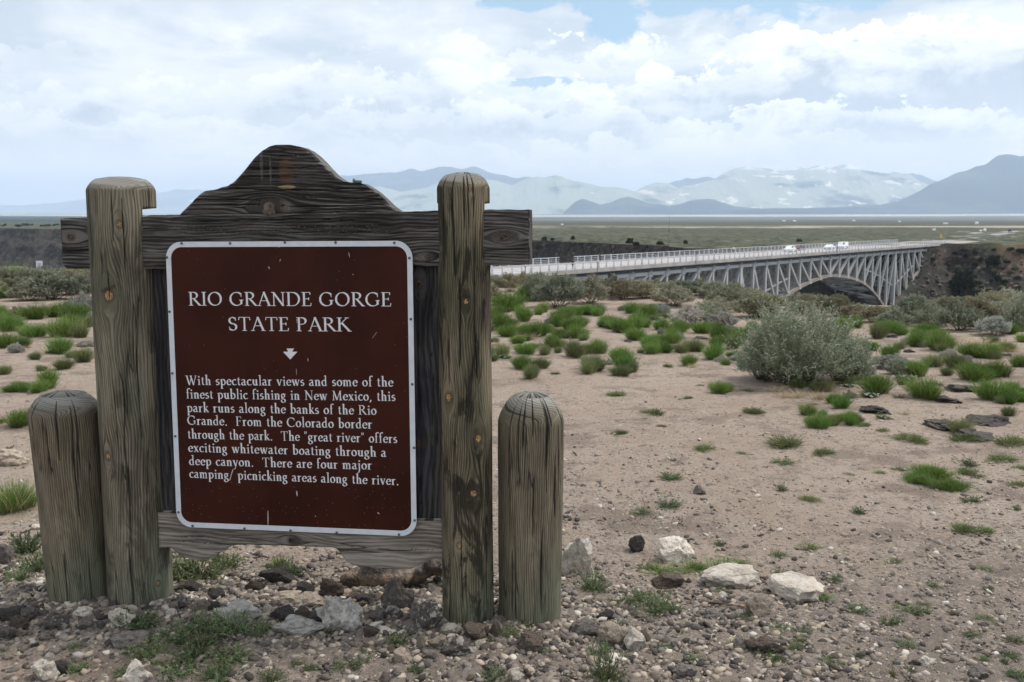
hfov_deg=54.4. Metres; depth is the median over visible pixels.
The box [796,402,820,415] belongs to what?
green clump
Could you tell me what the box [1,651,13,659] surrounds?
rock
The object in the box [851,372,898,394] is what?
green clump
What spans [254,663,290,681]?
weed
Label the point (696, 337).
rock
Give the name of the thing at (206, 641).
weed
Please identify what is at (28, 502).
grass tuft
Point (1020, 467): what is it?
grass tuft
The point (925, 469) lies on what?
green clump
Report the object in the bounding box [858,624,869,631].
rock
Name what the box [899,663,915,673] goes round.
weed
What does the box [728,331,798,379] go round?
sagebrush
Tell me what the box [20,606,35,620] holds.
rock
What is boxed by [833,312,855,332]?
green clump
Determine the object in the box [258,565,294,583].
rock
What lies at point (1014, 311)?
sagebrush
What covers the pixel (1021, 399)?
green clump
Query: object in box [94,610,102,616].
stone
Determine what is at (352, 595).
stone
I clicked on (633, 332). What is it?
green clump
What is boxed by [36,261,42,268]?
notice sign
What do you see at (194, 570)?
weed
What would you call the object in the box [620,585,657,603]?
weed
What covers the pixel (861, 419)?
green clump
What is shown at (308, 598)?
rock
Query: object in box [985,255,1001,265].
juniper
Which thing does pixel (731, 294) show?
sagebrush
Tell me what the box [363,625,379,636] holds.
rock
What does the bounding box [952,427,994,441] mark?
rock
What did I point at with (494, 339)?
green clump
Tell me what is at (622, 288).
sagebrush
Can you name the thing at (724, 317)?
sagebrush
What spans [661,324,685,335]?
green clump
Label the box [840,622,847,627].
stone
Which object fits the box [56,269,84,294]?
sagebrush
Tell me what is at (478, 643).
rock
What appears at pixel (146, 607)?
stone
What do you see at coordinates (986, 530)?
grass tuft
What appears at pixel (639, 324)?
green clump
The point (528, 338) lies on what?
green clump
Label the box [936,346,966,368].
green clump
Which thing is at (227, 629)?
weed
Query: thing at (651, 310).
green clump
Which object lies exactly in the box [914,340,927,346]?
sagebrush
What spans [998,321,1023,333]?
green clump
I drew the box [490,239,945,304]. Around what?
arch bridge
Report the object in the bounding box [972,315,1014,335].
sagebrush
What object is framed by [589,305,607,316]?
green clump
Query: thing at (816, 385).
green clump
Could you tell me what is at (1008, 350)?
dry grass tuft
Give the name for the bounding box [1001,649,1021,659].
weed
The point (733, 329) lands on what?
green clump
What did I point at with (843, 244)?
white van
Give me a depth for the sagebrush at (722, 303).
17.36 m
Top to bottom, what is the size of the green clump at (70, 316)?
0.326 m
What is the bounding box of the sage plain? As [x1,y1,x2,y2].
[0,214,1023,247]
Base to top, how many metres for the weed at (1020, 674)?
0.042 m
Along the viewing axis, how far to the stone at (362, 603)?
4.00 m
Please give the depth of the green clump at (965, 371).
9.77 m
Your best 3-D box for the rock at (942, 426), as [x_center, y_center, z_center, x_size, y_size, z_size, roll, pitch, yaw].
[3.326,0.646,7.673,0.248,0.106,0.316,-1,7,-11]
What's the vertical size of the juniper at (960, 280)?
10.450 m
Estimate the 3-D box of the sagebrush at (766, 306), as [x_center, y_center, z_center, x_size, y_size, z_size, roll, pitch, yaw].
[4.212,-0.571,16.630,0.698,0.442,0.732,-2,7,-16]
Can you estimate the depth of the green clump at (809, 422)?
7.60 m
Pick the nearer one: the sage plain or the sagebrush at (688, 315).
the sagebrush at (688, 315)
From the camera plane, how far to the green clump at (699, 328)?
14.16 m
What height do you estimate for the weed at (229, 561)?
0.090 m
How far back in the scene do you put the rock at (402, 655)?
3.54 m
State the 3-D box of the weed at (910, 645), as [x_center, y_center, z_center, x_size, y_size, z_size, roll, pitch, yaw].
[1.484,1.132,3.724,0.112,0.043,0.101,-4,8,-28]
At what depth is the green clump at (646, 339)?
12.53 m
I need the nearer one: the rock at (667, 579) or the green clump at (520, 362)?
the rock at (667, 579)
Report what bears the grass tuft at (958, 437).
on the ground
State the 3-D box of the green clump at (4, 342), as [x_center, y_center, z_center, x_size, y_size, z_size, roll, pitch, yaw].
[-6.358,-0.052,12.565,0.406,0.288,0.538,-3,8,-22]
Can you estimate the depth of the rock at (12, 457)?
6.51 m
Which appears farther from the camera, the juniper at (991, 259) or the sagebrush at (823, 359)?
the juniper at (991, 259)
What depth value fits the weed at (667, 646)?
3.71 m
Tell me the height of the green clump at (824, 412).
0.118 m
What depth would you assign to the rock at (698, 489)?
5.82 m
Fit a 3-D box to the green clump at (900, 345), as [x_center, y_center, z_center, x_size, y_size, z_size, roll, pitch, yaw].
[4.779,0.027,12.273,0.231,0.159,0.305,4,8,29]
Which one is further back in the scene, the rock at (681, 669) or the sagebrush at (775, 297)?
the sagebrush at (775, 297)
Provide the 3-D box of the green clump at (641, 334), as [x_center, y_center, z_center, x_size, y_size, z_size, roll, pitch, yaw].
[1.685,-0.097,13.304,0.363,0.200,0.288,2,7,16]
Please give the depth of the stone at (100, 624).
3.80 m
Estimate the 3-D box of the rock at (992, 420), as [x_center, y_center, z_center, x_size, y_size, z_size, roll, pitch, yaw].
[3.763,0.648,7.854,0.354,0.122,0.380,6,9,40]
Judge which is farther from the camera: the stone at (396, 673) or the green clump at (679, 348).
the green clump at (679, 348)
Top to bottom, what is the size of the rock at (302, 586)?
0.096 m
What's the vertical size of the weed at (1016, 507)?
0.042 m
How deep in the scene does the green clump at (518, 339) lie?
12.99 m
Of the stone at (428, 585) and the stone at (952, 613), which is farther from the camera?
the stone at (428, 585)
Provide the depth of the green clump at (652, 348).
12.05 m
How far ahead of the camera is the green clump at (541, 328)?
13.79 m
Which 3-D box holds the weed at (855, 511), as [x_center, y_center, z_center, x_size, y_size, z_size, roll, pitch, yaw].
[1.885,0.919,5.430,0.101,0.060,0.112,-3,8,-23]
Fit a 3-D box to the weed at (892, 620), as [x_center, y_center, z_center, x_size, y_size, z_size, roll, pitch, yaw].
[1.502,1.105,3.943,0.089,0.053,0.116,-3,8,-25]
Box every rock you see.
[0,448,29,465]
[0,543,14,563]
[0,605,26,621]
[0,626,16,638]
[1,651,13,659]
[8,615,29,628]
[15,628,27,636]
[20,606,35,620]
[31,524,39,529]
[31,658,59,680]
[41,612,69,629]
[55,659,67,674]
[73,606,92,616]
[77,616,91,629]
[108,607,135,628]
[110,630,150,650]
[121,659,152,681]
[150,654,178,666]
[166,608,176,615]
[178,579,202,591]
[191,598,210,610]
[207,587,225,599]
[214,600,262,625]
[244,580,264,590]
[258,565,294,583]
[263,604,273,611]
[270,590,301,604]
[270,604,293,619]
[271,614,324,635]
[292,591,323,607]
[294,605,311,617]
[297,581,314,592]
[308,610,321,621]
[315,596,362,631]
[319,578,343,596]
[342,577,358,587]
[344,559,441,586]
[355,592,375,603]
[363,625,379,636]
[367,609,383,620]
[378,602,403,619]
[381,577,414,609]
[393,647,411,663]
[410,602,418,620]
[416,600,442,629]
[416,632,425,649]
[428,634,446,647]
[440,623,462,634]
[441,635,473,655]
[463,621,488,639]
[474,640,482,645]
[489,621,501,636]
[510,668,524,680]
[516,631,543,651]
[562,536,593,574]
[569,618,598,635]
[596,609,613,619]
[597,621,628,644]
[623,625,646,650]
[628,535,644,551]
[634,611,647,620]
[640,626,651,640]
[650,572,683,588]
[656,536,693,563]
[671,663,697,676]
[693,484,705,493]
[695,336,709,338]
[700,563,761,588]
[704,607,719,618]
[718,591,726,600]
[722,325,738,330]
[733,638,748,649]
[743,635,785,653]
[745,592,772,617]
[767,571,824,602]
[795,544,806,549]
[858,405,891,414]
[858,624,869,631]
[885,333,897,337]
[903,349,915,352]
[919,655,934,667]
[921,419,954,431]
[935,395,962,403]
[943,384,975,391]
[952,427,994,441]
[965,414,1011,426]
[967,664,988,678]
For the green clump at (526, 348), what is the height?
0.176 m
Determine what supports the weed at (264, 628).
on the ground
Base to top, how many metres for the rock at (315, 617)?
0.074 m
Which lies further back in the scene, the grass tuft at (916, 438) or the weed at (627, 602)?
the grass tuft at (916, 438)
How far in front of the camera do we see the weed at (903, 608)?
4.07 m
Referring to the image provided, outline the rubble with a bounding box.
[0,520,1009,681]
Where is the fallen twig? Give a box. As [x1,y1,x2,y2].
[686,601,745,607]
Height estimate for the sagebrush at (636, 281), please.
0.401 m
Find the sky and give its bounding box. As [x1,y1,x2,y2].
[0,0,1023,205]
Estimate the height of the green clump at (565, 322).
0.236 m
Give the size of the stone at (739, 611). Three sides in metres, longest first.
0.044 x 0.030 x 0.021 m
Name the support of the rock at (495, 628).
on the rubble
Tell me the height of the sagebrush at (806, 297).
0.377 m
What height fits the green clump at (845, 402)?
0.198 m
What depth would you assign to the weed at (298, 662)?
3.52 m
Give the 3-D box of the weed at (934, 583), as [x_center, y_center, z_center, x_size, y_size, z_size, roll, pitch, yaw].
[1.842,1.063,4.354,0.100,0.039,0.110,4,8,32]
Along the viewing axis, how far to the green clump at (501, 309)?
16.18 m
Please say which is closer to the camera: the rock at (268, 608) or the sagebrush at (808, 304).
the rock at (268, 608)
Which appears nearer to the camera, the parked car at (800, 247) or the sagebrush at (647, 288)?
the sagebrush at (647, 288)
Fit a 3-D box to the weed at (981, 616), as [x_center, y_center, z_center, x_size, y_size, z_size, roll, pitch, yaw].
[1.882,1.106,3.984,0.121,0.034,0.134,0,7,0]
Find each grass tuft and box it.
[0,470,36,514]
[0,477,33,514]
[0,485,21,513]
[1,477,36,511]
[22,489,36,507]
[262,550,294,569]
[520,332,540,339]
[605,390,625,396]
[607,428,628,434]
[625,560,698,577]
[639,407,665,416]
[669,557,712,576]
[682,553,764,572]
[692,443,719,453]
[728,559,754,564]
[740,388,752,391]
[740,407,767,414]
[742,406,766,414]
[761,434,806,448]
[762,384,798,392]
[768,391,797,397]
[779,387,814,397]
[794,493,824,504]
[795,541,822,551]
[802,389,834,400]
[809,446,838,456]
[817,593,838,603]
[821,381,844,392]
[842,390,863,398]
[854,421,871,426]
[873,469,885,473]
[875,427,891,432]
[888,432,932,444]
[889,465,909,471]
[927,415,979,425]
[942,432,990,443]
[945,333,976,340]
[948,519,977,534]
[954,465,985,478]
[955,336,999,345]
[967,522,996,534]
[977,565,997,572]
[983,452,1020,463]
[990,432,1023,447]
[1000,346,1021,352]
[1002,479,1023,485]
[1011,464,1023,469]
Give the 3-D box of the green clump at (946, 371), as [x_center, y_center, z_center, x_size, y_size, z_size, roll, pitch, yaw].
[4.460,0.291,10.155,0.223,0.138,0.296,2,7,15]
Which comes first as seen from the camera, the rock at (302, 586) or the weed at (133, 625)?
the weed at (133, 625)
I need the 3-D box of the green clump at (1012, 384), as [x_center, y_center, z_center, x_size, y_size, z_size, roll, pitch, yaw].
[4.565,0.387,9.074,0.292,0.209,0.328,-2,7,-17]
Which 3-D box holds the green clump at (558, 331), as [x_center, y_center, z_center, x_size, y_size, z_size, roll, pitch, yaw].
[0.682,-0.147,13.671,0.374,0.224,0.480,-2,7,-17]
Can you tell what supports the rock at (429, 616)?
on the rubble
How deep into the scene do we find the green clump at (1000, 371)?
9.90 m
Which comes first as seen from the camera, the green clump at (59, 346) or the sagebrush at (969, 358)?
the sagebrush at (969, 358)
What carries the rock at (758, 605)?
on the ground
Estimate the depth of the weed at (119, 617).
3.79 m
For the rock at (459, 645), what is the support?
on the ground
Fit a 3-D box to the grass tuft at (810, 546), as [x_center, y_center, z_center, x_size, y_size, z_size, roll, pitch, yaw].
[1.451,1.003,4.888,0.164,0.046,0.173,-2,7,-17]
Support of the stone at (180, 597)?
on the ground
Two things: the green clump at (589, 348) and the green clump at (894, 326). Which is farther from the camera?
the green clump at (894, 326)
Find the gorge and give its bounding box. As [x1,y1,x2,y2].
[0,228,1023,305]
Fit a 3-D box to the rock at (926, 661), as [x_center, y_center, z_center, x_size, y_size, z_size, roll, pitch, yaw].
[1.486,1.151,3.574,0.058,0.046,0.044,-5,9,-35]
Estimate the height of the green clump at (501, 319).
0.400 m
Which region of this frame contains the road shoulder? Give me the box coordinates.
[898,231,1014,242]
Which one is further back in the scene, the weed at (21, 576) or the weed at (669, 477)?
the weed at (669, 477)
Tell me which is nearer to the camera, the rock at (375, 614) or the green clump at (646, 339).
the rock at (375, 614)
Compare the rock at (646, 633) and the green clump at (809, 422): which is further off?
the green clump at (809, 422)
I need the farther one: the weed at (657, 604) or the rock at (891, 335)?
the rock at (891, 335)
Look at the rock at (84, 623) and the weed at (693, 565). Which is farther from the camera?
the weed at (693, 565)
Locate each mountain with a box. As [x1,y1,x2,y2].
[564,197,686,213]
[671,199,751,213]
[722,154,1023,213]
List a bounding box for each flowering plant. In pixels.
[500,353,511,358]
[840,382,857,386]
[856,390,879,397]
[873,412,891,418]
[892,372,923,379]
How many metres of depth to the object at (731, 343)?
12.46 m
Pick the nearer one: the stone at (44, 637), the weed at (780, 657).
the weed at (780, 657)
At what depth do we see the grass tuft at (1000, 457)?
6.59 m
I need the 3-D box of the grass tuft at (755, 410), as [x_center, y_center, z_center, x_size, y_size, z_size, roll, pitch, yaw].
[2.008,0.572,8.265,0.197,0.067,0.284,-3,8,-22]
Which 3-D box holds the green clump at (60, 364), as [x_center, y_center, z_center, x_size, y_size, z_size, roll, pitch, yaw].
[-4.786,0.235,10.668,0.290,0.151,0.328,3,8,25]
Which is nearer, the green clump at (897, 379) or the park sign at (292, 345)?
the park sign at (292, 345)
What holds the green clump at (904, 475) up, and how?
on the ground
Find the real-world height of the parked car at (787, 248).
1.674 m
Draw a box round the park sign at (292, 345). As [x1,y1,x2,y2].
[60,145,531,624]
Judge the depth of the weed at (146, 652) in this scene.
3.61 m
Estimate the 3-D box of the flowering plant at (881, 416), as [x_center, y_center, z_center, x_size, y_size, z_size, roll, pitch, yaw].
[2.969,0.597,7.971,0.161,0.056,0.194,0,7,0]
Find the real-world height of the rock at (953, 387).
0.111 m
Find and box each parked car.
[783,245,795,251]
[796,246,804,249]
[824,244,834,248]
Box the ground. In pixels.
[0,286,1023,681]
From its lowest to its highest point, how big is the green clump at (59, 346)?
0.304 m
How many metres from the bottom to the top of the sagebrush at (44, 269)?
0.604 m
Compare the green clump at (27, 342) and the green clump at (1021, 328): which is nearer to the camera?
the green clump at (27, 342)
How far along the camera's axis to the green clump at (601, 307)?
16.83 m
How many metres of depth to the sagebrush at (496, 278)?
21.85 m
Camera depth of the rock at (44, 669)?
3.43 m
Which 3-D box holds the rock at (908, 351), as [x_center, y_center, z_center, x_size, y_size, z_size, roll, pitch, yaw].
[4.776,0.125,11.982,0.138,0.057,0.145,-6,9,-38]
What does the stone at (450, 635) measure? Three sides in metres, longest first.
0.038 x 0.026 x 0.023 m
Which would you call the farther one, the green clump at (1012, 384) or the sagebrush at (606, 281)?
the sagebrush at (606, 281)
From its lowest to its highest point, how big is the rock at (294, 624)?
0.073 m
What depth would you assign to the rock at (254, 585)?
4.18 m
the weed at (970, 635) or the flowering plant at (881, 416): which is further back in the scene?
the flowering plant at (881, 416)
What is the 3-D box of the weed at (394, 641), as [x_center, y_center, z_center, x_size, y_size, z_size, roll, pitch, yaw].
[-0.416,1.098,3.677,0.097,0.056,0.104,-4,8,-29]
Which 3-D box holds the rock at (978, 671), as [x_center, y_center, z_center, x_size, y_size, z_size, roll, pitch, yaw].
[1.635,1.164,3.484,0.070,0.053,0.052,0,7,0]
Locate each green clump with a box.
[0,284,8,298]
[0,302,10,313]
[0,305,31,331]
[0,331,20,347]
[0,363,14,374]
[0,383,17,391]
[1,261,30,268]
[3,405,29,427]
[4,332,23,345]
[9,378,31,392]
[11,335,33,347]
[12,298,58,319]
[12,322,35,335]
[19,323,47,337]
[24,378,55,393]
[26,351,44,359]
[33,333,76,354]
[34,365,48,370]
[35,368,61,388]
[37,298,71,317]
[40,310,90,337]
[50,356,78,369]
[53,301,90,319]
[60,307,85,323]
[63,350,80,357]
[67,314,90,337]
[69,346,93,362]
[80,313,92,327]
[491,290,529,311]
[491,304,510,314]
[491,308,521,329]
[491,336,500,341]
[491,343,511,357]
[491,352,499,360]
[494,321,522,336]
[506,333,527,343]
[508,349,531,369]
[509,301,535,321]
[511,279,535,300]
[511,321,529,334]
[513,342,542,354]
[518,316,551,336]
[519,363,543,378]
[523,334,532,340]
[529,356,551,368]
[533,304,544,314]
[535,345,554,354]
[536,301,552,312]
[540,332,561,346]
[546,307,574,318]
[546,335,567,347]
[547,312,567,326]
[547,326,568,337]
[553,303,576,318]
[553,346,562,352]
[557,314,585,329]
[559,338,593,357]
[560,330,570,338]
[564,322,591,338]
[566,304,588,315]
[567,314,592,326]
[570,314,590,326]
[576,302,595,314]
[576,345,610,370]
[577,332,590,340]
[578,358,600,374]
[581,341,594,353]
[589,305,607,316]
[590,332,610,353]
[592,303,609,313]
[593,347,606,353]
[594,314,617,327]
[604,345,638,359]
[605,316,637,332]
[608,364,634,376]
[609,349,643,367]
[615,327,624,332]
[619,297,643,313]
[620,326,648,339]
[623,360,640,372]
[625,312,649,328]
[626,310,650,317]
[626,327,651,340]
[634,302,659,318]
[637,335,660,345]
[640,339,665,353]
[641,332,668,342]
[642,317,651,326]
[648,313,661,320]
[648,328,661,340]
[651,316,671,329]
[655,334,676,352]
[661,311,671,318]
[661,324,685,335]
[663,328,682,343]
[667,315,691,331]
[672,343,692,352]
[675,352,699,365]
[680,333,708,351]
[690,320,715,333]
[699,310,720,324]
[699,337,729,359]
[704,320,734,339]
[705,377,729,393]
[706,335,725,346]
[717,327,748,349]
[719,359,733,364]
[724,351,740,357]
[724,382,736,392]
[728,328,738,336]
[736,326,745,337]
[745,323,760,338]
[788,375,809,388]
[792,371,816,384]
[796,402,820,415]
[801,408,838,429]
[806,378,838,391]
[817,407,829,417]
[822,409,842,425]
[822,414,841,425]
[824,392,842,402]
[828,390,854,408]
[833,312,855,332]
[839,376,857,383]
[840,409,861,425]
[848,315,870,327]
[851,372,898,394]
[855,412,864,423]
[860,340,882,350]
[866,316,892,330]
[869,320,891,338]
[872,318,907,333]
[875,339,904,356]
[891,341,908,348]
[895,375,907,384]
[896,366,947,400]
[897,324,912,334]
[898,357,924,375]
[898,470,924,482]
[901,462,962,479]
[904,328,930,346]
[904,474,925,482]
[905,470,942,486]
[906,320,945,336]
[906,358,932,377]
[906,470,935,479]
[907,323,931,333]
[909,476,927,483]
[912,465,946,475]
[916,349,945,366]
[922,327,951,337]
[922,329,958,350]
[924,473,978,493]
[931,328,957,348]
[932,339,948,351]
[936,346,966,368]
[939,363,954,375]
[945,416,978,432]
[948,360,993,381]
[952,336,986,357]
[957,359,986,370]
[961,376,1023,401]
[970,341,1005,357]
[976,332,1001,342]
[976,365,999,380]
[978,356,1012,377]
[984,349,1006,359]
[985,339,1020,351]
[994,393,1014,403]
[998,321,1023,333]
[998,378,1023,391]
[999,404,1022,415]
[1001,364,1015,376]
[1002,390,1021,403]
[1004,349,1023,366]
[1011,320,1023,331]
[1011,332,1023,341]
[1017,392,1023,401]
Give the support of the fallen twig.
on the ground
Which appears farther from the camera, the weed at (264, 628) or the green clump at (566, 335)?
the green clump at (566, 335)
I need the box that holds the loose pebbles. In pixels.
[0,395,1023,681]
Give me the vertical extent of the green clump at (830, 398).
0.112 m
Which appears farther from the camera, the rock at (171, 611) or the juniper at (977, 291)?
the juniper at (977, 291)
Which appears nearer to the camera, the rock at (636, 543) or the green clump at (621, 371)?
the rock at (636, 543)
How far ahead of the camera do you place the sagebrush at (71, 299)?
17.35 m
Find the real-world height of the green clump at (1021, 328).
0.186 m
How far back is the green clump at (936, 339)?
12.04 m
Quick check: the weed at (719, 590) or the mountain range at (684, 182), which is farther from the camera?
the mountain range at (684, 182)
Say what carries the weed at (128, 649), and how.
on the ground
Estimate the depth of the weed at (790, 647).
3.70 m
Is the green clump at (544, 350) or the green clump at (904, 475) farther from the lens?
the green clump at (544, 350)
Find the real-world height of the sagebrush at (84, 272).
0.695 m
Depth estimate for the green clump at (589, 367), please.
10.39 m
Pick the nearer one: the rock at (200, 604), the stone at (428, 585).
the rock at (200, 604)
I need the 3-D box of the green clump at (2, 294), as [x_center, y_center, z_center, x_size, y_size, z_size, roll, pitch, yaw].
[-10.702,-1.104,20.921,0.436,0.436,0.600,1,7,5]
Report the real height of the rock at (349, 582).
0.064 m
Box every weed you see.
[3,562,34,582]
[7,525,41,554]
[12,547,43,572]
[65,641,82,651]
[65,659,92,674]
[104,665,127,676]
[109,607,131,627]
[111,606,164,630]
[111,667,126,679]
[121,645,133,653]
[122,635,168,659]
[142,647,181,665]
[147,620,198,643]
[156,659,203,679]
[166,635,222,665]
[172,552,231,580]
[172,555,199,575]
[172,606,224,634]
[172,635,186,646]
[179,623,227,652]
[191,654,253,681]
[203,640,254,669]
[204,604,255,639]
[210,546,246,568]
[245,614,278,636]
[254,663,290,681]
[276,555,305,575]
[287,657,305,668]
[302,662,314,670]
[323,628,337,634]
[327,656,352,670]
[347,660,362,668]
[351,651,375,663]
[356,644,376,654]
[384,630,413,645]
[406,663,425,674]
[479,661,510,681]
[496,623,522,638]
[518,619,531,627]
[574,564,612,592]
[581,645,628,681]
[586,637,613,657]
[607,594,634,609]
[614,650,630,663]
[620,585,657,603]
[629,504,657,515]
[632,590,680,616]
[637,563,650,570]
[654,471,687,480]
[657,497,683,508]
[660,642,673,649]
[668,603,692,613]
[686,651,705,662]
[687,560,704,570]
[713,541,724,546]
[713,587,727,595]
[733,608,753,621]
[754,648,782,661]
[764,654,786,664]
[768,620,798,634]
[770,548,787,557]
[771,457,797,465]
[771,482,788,490]
[771,655,783,662]
[786,640,804,650]
[792,634,811,643]
[799,625,812,633]
[819,655,846,666]
[825,574,842,583]
[845,602,870,613]
[848,505,867,514]
[880,614,903,626]
[883,667,897,676]
[888,556,903,563]
[891,602,913,614]
[894,637,924,650]
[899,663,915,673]
[908,603,934,615]
[916,599,930,606]
[922,580,943,589]
[954,455,981,466]
[959,495,982,503]
[961,629,983,637]
[967,611,997,624]
[976,653,993,661]
[999,633,1023,644]
[999,655,1013,664]
[1000,667,1023,678]
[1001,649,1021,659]
[1005,504,1022,509]
[1009,667,1023,681]
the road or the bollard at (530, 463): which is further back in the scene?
the road
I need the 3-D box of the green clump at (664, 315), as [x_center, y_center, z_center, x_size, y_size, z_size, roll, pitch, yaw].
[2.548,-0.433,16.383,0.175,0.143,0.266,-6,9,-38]
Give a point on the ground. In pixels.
(592, 402)
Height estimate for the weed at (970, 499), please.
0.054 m
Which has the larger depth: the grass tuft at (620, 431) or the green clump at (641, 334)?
the green clump at (641, 334)
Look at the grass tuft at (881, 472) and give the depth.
6.28 m
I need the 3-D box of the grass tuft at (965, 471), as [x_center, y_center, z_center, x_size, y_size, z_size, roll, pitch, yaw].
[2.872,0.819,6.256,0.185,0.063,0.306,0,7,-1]
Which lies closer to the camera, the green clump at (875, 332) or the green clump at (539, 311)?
the green clump at (875, 332)
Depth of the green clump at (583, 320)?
14.80 m
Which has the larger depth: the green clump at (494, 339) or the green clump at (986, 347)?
the green clump at (494, 339)
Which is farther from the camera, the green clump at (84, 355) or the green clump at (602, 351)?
the green clump at (602, 351)
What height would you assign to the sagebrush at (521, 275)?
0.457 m
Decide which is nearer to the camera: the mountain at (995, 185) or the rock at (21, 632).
the rock at (21, 632)
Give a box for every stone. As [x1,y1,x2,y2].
[30,642,38,647]
[38,634,50,640]
[44,652,54,660]
[63,614,72,619]
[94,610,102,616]
[96,620,103,628]
[126,605,137,609]
[141,605,154,609]
[176,593,185,601]
[178,601,186,608]
[202,646,216,654]
[208,601,219,610]
[239,574,251,580]
[259,640,270,646]
[299,572,312,577]
[303,573,309,579]
[340,574,344,583]
[340,643,349,651]
[344,653,352,660]
[346,592,359,598]
[358,600,367,606]
[375,592,380,600]
[378,626,393,635]
[387,643,394,653]
[393,671,400,676]
[425,583,435,587]
[425,652,436,658]
[433,576,441,581]
[446,633,454,637]
[525,672,531,677]
[691,601,699,606]
[736,609,745,613]
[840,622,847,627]
[908,660,920,665]
[946,611,958,615]
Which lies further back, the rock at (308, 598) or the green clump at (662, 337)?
the green clump at (662, 337)
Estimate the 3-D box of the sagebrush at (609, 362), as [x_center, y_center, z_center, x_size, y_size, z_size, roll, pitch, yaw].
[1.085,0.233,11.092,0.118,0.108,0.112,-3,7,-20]
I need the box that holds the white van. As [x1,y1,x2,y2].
[836,242,848,248]
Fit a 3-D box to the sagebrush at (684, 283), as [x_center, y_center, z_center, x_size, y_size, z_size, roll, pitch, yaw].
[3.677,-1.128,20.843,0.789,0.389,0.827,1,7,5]
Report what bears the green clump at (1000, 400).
on the ground
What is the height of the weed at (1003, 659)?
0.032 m
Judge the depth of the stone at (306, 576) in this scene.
4.33 m
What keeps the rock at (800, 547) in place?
on the ground
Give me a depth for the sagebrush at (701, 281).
20.79 m
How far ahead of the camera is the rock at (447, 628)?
3.74 m
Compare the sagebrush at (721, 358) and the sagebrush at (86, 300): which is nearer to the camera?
the sagebrush at (721, 358)
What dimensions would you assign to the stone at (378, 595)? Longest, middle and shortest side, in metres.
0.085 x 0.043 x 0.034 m
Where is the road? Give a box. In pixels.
[914,231,1023,242]
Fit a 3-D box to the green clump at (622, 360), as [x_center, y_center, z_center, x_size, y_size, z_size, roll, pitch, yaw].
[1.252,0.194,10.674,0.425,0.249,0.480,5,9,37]
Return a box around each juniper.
[625,238,633,245]
[947,268,976,296]
[972,289,988,297]
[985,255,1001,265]
[1015,248,1023,253]
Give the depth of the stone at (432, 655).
3.56 m
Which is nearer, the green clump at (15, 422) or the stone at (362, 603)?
the stone at (362, 603)
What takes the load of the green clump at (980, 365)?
on the ground
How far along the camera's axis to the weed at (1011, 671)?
3.49 m
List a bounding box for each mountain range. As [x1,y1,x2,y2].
[0,189,203,213]
[339,166,531,191]
[373,175,670,213]
[635,163,927,207]
[668,177,714,187]
[876,172,936,184]
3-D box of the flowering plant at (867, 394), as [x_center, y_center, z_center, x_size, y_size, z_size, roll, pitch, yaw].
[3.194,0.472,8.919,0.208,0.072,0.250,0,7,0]
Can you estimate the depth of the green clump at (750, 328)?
13.52 m
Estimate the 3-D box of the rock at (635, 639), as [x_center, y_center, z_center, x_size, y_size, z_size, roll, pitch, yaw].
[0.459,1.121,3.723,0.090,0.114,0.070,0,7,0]
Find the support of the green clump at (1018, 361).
on the ground
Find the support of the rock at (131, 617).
on the ground
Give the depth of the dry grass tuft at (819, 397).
8.84 m
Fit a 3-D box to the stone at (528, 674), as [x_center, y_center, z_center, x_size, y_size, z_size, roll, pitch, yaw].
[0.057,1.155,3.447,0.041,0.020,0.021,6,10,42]
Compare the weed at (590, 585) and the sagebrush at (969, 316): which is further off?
the sagebrush at (969, 316)
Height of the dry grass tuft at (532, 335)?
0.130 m
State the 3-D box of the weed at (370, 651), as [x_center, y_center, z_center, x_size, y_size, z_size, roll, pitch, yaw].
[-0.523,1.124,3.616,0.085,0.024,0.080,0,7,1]
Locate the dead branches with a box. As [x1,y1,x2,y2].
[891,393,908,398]
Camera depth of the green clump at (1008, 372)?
9.94 m
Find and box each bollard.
[27,389,106,602]
[498,390,563,625]
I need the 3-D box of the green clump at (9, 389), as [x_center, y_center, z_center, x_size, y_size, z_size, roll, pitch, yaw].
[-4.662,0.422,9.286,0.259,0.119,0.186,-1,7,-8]
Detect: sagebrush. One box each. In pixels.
[0,264,25,288]
[2,281,48,300]
[6,341,25,352]
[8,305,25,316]
[10,266,52,286]
[17,266,77,299]
[36,264,54,270]
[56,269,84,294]
[62,296,78,304]
[63,268,89,275]
[64,269,90,297]
[66,291,91,315]
[75,340,93,346]
[491,274,503,289]
[491,281,504,300]
[498,271,521,290]
[516,268,550,300]
[518,270,527,287]
[530,272,588,307]
[575,273,610,303]
[597,273,628,295]
[605,357,613,364]
[606,277,641,299]
[629,277,643,291]
[633,281,657,297]
[648,277,660,286]
[650,280,697,305]
[653,281,674,292]
[653,302,670,315]
[657,327,665,333]
[667,303,709,325]
[676,279,701,294]
[686,300,733,314]
[687,277,709,295]
[695,296,734,310]
[696,279,729,295]
[701,309,739,326]
[702,282,747,305]
[714,354,727,361]
[722,289,878,385]
[728,281,746,288]
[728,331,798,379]
[731,289,775,317]
[736,287,758,293]
[745,294,783,317]
[748,286,768,295]
[765,293,789,304]
[783,298,818,313]
[784,292,817,302]
[807,325,880,381]
[810,293,831,312]
[819,291,854,315]
[838,302,863,317]
[842,390,859,397]
[845,366,876,377]
[854,303,873,309]
[856,305,892,322]
[870,352,908,367]
[872,307,916,325]
[884,356,911,374]
[890,291,939,322]
[911,302,938,325]
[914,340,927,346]
[929,297,985,330]
[932,295,962,308]
[939,348,959,358]
[952,293,995,320]
[955,293,990,302]
[961,353,972,362]
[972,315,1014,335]
[974,288,1011,304]
[979,300,1004,317]
[992,298,1009,310]
[997,286,1023,300]
[1003,288,1023,330]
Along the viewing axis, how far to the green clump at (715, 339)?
12.57 m

